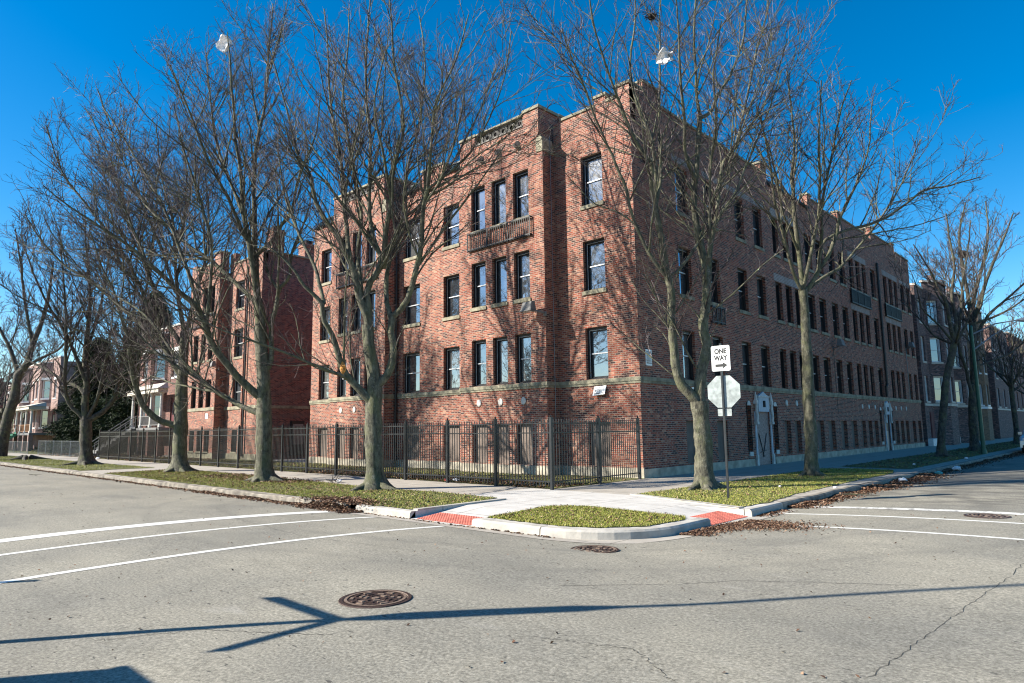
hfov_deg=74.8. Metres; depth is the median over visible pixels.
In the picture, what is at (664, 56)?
plastic bag
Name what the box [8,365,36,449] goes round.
rowhouse
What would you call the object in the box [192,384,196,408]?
window
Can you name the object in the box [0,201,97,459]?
bare tree
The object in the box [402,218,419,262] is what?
window
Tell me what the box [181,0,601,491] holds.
bare tree
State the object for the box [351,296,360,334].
window
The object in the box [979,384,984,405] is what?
window
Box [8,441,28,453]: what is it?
chain link fence
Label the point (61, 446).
chain link fence
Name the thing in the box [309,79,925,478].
apartment building
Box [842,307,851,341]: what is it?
window
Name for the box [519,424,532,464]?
boarded window
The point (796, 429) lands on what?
boarded window
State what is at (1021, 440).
parked car
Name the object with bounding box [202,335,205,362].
window
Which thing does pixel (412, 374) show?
window
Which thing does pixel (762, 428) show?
door
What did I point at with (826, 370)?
window
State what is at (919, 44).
sky
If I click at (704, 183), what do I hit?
window
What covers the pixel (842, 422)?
boarded window
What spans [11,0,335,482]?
bare tree
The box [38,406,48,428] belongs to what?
window
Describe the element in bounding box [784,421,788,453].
boarded window
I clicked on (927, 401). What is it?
window
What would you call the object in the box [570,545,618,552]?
manhole cover
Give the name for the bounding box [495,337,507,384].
window
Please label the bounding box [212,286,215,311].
window
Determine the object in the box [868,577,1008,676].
road crack
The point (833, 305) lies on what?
window
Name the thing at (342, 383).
window
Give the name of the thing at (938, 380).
window
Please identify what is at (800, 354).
window
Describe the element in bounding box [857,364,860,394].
window
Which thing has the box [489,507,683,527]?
lawn
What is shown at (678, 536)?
gutter
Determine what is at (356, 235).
window
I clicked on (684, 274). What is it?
window
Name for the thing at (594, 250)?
window
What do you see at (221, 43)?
plastic bag
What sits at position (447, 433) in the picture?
picket fence
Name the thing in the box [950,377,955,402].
window
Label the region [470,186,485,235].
window
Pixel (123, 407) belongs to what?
evergreen tree
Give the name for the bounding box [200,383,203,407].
window
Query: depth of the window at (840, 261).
40.01 m
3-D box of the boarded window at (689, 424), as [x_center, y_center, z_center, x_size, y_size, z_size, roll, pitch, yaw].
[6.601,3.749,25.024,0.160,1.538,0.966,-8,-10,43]
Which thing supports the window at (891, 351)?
in the apartment building at (520, 294)
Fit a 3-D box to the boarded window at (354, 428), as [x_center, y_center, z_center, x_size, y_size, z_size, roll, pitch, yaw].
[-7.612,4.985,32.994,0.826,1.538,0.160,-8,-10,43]
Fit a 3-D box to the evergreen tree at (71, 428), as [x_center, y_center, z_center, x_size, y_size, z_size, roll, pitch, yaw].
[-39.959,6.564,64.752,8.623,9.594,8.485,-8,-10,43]
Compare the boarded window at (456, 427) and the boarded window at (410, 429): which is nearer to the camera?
the boarded window at (456, 427)
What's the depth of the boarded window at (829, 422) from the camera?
35.96 m
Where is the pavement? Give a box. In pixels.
[3,437,1021,527]
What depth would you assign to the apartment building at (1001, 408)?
73.00 m
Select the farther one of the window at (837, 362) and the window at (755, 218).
the window at (837, 362)
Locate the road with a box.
[0,449,1023,682]
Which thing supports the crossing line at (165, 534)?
on the road
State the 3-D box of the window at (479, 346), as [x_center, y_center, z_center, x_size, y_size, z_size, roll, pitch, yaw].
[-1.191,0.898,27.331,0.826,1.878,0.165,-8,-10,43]
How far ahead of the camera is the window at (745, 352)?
29.29 m
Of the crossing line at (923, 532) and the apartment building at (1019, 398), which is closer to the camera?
the crossing line at (923, 532)
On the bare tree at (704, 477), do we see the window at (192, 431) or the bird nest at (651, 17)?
the bird nest at (651, 17)
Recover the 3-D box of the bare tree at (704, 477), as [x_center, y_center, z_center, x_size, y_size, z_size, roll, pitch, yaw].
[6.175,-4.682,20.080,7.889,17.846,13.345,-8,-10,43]
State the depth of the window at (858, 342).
40.78 m
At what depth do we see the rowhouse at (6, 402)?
92.76 m
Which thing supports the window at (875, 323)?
in the apartment building at (520, 294)
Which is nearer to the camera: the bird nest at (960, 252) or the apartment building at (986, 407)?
the bird nest at (960, 252)
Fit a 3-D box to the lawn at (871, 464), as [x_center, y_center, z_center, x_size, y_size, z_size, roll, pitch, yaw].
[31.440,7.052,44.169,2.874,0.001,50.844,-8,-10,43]
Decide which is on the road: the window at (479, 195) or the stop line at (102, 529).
the stop line at (102, 529)
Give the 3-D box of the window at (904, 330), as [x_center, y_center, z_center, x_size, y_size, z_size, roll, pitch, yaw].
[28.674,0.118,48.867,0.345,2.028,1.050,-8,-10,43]
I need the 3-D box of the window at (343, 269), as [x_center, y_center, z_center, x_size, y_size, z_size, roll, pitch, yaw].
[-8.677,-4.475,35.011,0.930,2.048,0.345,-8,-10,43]
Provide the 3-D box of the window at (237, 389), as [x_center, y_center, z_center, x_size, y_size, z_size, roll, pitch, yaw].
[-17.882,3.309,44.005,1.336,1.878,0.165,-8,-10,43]
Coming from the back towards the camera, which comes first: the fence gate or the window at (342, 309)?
the window at (342, 309)
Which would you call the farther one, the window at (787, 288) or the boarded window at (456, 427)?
the window at (787, 288)
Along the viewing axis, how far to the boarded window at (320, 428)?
36.38 m
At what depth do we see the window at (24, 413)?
83.74 m
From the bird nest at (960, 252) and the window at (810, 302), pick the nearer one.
the window at (810, 302)
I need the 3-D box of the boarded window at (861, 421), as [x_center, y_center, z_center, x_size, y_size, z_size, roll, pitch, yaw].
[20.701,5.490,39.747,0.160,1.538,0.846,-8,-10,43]
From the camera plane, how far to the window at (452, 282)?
30.08 m
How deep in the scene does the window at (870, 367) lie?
42.18 m
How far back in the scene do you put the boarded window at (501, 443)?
26.08 m
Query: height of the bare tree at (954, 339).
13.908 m
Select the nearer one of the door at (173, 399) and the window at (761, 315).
the window at (761, 315)
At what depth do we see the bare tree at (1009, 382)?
53.37 m
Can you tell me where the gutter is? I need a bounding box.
[351,510,795,543]
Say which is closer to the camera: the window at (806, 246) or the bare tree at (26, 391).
the window at (806, 246)
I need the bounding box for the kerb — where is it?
[0,449,1021,539]
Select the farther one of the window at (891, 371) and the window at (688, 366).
the window at (891, 371)
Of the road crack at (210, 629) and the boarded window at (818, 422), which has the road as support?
the road crack at (210, 629)
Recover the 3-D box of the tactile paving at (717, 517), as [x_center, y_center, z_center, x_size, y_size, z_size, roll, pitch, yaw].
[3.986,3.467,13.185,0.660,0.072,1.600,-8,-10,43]
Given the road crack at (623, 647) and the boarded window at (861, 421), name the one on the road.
the road crack at (623, 647)
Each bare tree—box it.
[0,79,263,472]
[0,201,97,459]
[0,201,184,465]
[0,304,73,423]
[0,343,46,404]
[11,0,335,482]
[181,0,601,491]
[504,0,859,490]
[705,8,1002,475]
[884,198,1023,456]
[886,186,1023,450]
[952,291,1023,443]
[983,327,1023,393]
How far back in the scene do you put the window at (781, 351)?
32.11 m
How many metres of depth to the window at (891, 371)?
45.56 m
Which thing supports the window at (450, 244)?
in the apartment building at (520, 294)
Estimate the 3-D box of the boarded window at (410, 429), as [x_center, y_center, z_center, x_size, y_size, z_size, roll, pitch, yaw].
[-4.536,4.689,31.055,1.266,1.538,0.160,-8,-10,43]
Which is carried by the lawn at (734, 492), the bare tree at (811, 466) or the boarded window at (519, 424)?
the bare tree at (811, 466)
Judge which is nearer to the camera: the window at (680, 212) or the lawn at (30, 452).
the window at (680, 212)
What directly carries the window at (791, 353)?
in the apartment building at (520, 294)
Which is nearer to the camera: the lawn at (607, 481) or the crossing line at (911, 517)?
the crossing line at (911, 517)
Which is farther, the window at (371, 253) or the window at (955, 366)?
the window at (955, 366)
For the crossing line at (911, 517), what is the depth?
12.24 m
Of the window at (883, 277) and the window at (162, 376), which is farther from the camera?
the window at (162, 376)
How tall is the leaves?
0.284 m
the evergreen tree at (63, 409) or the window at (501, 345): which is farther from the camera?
the evergreen tree at (63, 409)
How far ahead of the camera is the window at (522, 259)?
26.19 m
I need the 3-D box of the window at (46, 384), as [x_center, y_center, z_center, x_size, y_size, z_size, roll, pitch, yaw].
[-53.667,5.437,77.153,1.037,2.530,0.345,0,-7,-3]
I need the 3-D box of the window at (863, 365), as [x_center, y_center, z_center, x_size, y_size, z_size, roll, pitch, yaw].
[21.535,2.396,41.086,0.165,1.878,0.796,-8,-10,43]
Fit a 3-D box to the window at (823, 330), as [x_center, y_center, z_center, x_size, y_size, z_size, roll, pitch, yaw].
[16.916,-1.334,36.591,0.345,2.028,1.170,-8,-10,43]
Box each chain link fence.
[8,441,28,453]
[37,441,79,456]
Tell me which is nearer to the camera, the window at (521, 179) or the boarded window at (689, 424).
the boarded window at (689, 424)
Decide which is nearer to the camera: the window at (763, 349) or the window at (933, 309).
the window at (763, 349)
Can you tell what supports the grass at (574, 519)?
on the pavement
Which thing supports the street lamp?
on the pavement
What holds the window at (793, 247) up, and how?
in the apartment building at (520, 294)
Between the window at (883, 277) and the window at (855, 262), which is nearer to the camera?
the window at (855, 262)
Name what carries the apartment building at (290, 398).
on the pavement
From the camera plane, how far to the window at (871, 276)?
44.45 m
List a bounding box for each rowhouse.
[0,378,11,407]
[6,385,13,432]
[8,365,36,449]
[9,355,134,450]
[92,323,188,455]
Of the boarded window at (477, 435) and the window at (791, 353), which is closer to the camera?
the boarded window at (477, 435)
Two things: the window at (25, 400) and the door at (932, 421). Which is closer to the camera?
the door at (932, 421)
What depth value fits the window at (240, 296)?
45.10 m
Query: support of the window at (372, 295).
in the apartment building at (520, 294)
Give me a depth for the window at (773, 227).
32.94 m
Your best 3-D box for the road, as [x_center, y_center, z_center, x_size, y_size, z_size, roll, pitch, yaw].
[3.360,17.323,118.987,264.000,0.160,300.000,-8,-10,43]
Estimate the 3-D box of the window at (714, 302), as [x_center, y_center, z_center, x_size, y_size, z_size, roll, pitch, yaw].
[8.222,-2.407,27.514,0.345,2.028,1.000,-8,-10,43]
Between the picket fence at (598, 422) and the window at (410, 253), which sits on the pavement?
the picket fence at (598, 422)
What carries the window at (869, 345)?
in the apartment building at (520, 294)
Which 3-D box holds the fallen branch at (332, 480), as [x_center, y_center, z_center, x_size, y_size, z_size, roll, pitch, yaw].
[-5.949,4.523,22.364,1.166,0.333,0.621,-8,-10,43]
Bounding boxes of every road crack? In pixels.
[96,629,327,640]
[536,636,674,680]
[558,580,914,585]
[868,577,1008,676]
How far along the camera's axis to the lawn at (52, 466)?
36.83 m
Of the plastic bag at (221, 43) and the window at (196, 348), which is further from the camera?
the window at (196, 348)
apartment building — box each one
[187,225,314,459]
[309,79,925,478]
[910,274,969,445]
[964,308,994,440]
[983,324,1013,438]
[1005,332,1023,435]
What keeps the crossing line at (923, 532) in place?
on the road
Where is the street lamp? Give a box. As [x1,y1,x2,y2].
[969,317,1023,453]
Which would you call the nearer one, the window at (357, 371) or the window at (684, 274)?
the window at (684, 274)
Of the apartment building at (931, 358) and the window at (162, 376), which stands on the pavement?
the apartment building at (931, 358)
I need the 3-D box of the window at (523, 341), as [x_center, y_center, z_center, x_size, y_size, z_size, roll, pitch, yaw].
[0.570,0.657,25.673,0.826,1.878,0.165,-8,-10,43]
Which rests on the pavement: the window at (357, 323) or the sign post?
the sign post
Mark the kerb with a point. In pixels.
(671, 529)
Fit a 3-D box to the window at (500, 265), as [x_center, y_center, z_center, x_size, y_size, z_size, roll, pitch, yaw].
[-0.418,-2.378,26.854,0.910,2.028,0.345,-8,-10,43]
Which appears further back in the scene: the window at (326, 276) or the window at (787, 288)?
the window at (326, 276)
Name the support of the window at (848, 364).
in the apartment building at (520, 294)
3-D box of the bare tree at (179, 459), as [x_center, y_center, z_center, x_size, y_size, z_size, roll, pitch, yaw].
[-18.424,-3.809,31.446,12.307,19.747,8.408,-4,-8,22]
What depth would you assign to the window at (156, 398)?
54.61 m
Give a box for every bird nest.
[642,4,660,22]
[953,245,976,258]
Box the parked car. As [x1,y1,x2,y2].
[1018,429,1023,452]
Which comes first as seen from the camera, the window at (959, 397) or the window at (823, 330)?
the window at (823, 330)
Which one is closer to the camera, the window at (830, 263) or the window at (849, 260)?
the window at (830, 263)
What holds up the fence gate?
attached to the picket fence at (447, 433)
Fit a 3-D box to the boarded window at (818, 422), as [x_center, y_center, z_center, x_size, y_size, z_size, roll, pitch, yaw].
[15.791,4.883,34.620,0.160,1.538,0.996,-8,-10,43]
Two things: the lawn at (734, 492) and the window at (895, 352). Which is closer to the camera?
the lawn at (734, 492)
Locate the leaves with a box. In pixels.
[0,441,1023,677]
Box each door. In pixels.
[171,398,174,420]
[289,421,304,455]
[757,412,770,464]
[884,413,890,449]
[930,412,935,437]
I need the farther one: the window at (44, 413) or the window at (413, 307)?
the window at (44, 413)
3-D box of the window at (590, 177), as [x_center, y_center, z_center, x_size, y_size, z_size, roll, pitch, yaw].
[3.035,-5.953,24.942,1.070,2.048,0.345,-8,-10,43]
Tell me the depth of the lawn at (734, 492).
17.62 m
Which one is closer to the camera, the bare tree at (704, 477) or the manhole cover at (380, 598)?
the manhole cover at (380, 598)
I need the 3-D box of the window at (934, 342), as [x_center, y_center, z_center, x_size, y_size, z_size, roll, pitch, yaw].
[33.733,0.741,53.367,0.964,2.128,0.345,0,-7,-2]
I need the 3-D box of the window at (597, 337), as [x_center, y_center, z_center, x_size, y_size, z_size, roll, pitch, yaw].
[3.182,0.425,24.172,0.966,1.878,0.165,-8,-10,43]
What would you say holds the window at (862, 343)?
in the apartment building at (520, 294)
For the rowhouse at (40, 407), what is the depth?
76.42 m
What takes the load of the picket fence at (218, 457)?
on the pavement
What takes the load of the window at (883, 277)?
in the apartment building at (520, 294)
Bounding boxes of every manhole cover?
[338,589,411,607]
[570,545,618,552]
[964,513,1011,518]
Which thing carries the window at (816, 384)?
in the apartment building at (520, 294)
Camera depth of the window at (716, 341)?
27.35 m
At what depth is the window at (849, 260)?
41.22 m
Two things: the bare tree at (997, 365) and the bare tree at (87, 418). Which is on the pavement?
the bare tree at (997, 365)
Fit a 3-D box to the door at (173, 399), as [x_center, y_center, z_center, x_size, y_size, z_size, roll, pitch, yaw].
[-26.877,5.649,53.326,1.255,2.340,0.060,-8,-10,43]
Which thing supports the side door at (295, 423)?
in the apartment building at (290, 398)
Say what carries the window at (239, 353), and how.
in the apartment building at (290, 398)
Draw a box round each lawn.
[0,456,153,470]
[8,450,140,456]
[100,458,643,488]
[107,470,494,508]
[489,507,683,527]
[641,468,891,506]
[842,441,1018,468]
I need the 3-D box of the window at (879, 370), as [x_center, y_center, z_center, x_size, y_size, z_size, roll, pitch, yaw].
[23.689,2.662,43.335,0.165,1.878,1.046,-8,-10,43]
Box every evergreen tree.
[30,337,130,451]
[47,362,135,453]
[73,291,175,453]
[78,326,139,442]
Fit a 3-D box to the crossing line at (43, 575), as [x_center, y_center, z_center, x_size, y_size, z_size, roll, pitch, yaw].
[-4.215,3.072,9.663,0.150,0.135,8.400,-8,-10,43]
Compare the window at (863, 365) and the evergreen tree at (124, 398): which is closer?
the window at (863, 365)
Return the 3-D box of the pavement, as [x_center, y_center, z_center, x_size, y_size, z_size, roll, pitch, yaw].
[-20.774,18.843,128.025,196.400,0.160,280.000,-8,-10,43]
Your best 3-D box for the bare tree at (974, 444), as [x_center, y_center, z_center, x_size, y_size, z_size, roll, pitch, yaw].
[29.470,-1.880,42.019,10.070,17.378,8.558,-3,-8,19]
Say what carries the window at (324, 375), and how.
in the apartment building at (520, 294)
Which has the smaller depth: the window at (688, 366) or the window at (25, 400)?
the window at (688, 366)
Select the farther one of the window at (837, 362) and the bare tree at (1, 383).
the bare tree at (1, 383)
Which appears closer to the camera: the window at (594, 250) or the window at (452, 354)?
the window at (594, 250)
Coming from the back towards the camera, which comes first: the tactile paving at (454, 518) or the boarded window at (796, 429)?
the boarded window at (796, 429)
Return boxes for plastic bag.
[215,34,232,52]
[656,47,673,64]
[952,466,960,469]
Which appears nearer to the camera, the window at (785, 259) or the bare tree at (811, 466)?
the bare tree at (811, 466)
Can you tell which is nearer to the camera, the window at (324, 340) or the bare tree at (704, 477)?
the bare tree at (704, 477)
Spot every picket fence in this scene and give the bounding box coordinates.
[98,425,255,467]
[280,415,553,489]
[553,415,641,485]
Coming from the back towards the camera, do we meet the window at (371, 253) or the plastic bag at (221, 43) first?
the window at (371, 253)
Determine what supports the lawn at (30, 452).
on the pavement
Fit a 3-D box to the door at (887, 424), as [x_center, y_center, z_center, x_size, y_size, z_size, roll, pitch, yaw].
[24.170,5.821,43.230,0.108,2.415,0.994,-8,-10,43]
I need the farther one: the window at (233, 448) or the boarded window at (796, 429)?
the window at (233, 448)
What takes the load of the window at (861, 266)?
in the apartment building at (520, 294)
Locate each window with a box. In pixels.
[18,411,25,428]
[21,383,30,402]
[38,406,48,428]
[40,378,50,399]
[152,350,165,379]
[153,393,164,414]
[171,346,178,378]
[187,431,193,452]
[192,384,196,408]
[193,336,198,364]
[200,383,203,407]
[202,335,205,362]
[207,380,210,406]
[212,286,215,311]
[230,430,236,453]
[233,328,242,359]
[234,380,240,405]
[235,280,244,311]
[318,308,329,343]
[320,365,328,399]
[320,428,327,455]
[322,249,331,285]
[337,297,347,336]
[338,238,347,275]
[339,360,346,396]
[339,428,344,457]
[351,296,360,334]
[352,358,359,395]
[352,428,358,457]
[355,233,361,269]
[365,227,375,267]
[370,290,375,329]
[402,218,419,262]
[402,284,420,328]
[405,352,419,392]
[408,426,417,459]
[442,204,459,250]
[442,274,459,320]
[446,347,459,389]
[450,426,458,460]
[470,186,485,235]
[470,262,486,311]
[474,340,485,386]
[476,425,486,462]
[490,179,506,229]
[491,257,507,307]
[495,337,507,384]
[497,425,508,463]
[511,170,528,223]
[513,251,530,303]
[517,333,531,382]
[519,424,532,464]
[580,153,603,210]
[582,238,606,295]
[587,326,608,379]
[592,423,610,465]
[674,167,690,219]
[678,248,694,300]
[682,331,693,379]
[686,421,694,462]
[704,183,717,231]
[711,260,722,307]
[713,337,720,376]
[717,421,724,459]
[734,199,746,243]
[737,269,750,315]
[742,342,750,384]
[752,209,764,251]
[756,276,768,319]
[761,346,768,386]
[771,218,780,258]
[775,283,785,324]
[780,349,785,388]
[782,224,788,262]
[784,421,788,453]
[785,286,795,326]
[790,351,795,388]
[791,228,797,266]
[795,290,800,328]
[795,421,798,452]
[799,353,802,388]
[804,236,813,273]
[808,295,818,332]
[813,356,818,390]
[815,241,823,276]
[817,421,821,450]
[819,299,829,335]
[823,358,829,391]
[827,247,836,283]
[828,421,833,449]
[832,303,841,338]
[836,360,841,392]
[838,254,846,287]
[841,421,845,448]
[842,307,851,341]
[846,362,851,393]
[848,260,855,289]
[851,421,855,447]
[852,311,859,343]
[855,262,861,292]
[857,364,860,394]
[859,313,866,345]
[861,266,868,295]
[861,421,863,446]
[863,365,866,395]
[865,316,872,346]
[870,270,877,300]
[870,367,873,395]
[874,319,881,349]
[878,368,882,396]
[883,277,888,304]
[887,324,893,352]
[891,371,893,397]
[892,325,898,353]
[897,327,903,354]
[900,286,906,313]
[904,330,909,356]
[921,337,926,362]
[924,376,930,402]
[926,301,938,324]
[930,338,943,363]
[933,376,942,402]
[942,304,947,327]
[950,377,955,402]
[953,347,960,368]
[955,380,964,404]
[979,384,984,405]
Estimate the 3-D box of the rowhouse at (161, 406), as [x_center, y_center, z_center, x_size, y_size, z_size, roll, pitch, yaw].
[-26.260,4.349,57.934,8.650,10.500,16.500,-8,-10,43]
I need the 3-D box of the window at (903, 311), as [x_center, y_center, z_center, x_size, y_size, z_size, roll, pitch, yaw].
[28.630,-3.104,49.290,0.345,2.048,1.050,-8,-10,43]
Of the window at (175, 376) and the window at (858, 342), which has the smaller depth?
the window at (858, 342)
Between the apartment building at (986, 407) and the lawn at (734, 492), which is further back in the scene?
the apartment building at (986, 407)
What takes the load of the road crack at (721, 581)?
on the road
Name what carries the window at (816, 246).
in the apartment building at (520, 294)
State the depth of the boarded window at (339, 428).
33.87 m
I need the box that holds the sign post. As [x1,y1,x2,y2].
[707,343,740,497]
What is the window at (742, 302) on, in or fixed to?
in the apartment building at (520, 294)
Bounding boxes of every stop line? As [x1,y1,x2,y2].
[0,511,334,542]
[809,506,1023,514]
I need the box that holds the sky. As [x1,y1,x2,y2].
[0,0,1023,381]
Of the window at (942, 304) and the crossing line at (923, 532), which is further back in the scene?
the window at (942, 304)
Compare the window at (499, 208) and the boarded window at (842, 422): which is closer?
the window at (499, 208)
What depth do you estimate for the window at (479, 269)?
27.85 m
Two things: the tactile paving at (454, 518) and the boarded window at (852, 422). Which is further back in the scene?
the boarded window at (852, 422)
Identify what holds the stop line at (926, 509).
on the road
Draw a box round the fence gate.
[272,426,281,468]
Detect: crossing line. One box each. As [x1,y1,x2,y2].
[0,517,369,555]
[0,526,444,583]
[785,513,1023,523]
[799,525,1023,539]
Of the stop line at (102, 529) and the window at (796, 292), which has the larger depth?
the window at (796, 292)
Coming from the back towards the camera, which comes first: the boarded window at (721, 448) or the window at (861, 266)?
the window at (861, 266)
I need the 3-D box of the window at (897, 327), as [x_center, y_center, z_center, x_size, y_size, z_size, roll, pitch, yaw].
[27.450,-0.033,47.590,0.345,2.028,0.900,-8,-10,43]
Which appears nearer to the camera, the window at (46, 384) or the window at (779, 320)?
the window at (779, 320)
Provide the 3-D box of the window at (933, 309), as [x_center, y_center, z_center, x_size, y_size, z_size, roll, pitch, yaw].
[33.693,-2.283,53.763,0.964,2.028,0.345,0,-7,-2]
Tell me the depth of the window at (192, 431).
46.74 m
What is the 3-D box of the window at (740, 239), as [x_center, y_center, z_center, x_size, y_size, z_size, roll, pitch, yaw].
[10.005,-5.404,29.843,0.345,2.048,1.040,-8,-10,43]
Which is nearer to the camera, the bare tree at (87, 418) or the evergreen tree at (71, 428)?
the bare tree at (87, 418)
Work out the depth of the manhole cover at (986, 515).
12.12 m
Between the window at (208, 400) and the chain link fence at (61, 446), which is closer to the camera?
the window at (208, 400)
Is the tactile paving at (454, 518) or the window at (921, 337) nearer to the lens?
the tactile paving at (454, 518)
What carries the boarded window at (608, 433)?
in the apartment building at (520, 294)
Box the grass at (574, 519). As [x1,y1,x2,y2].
[0,442,1019,527]
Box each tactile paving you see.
[417,512,482,524]
[690,511,747,524]

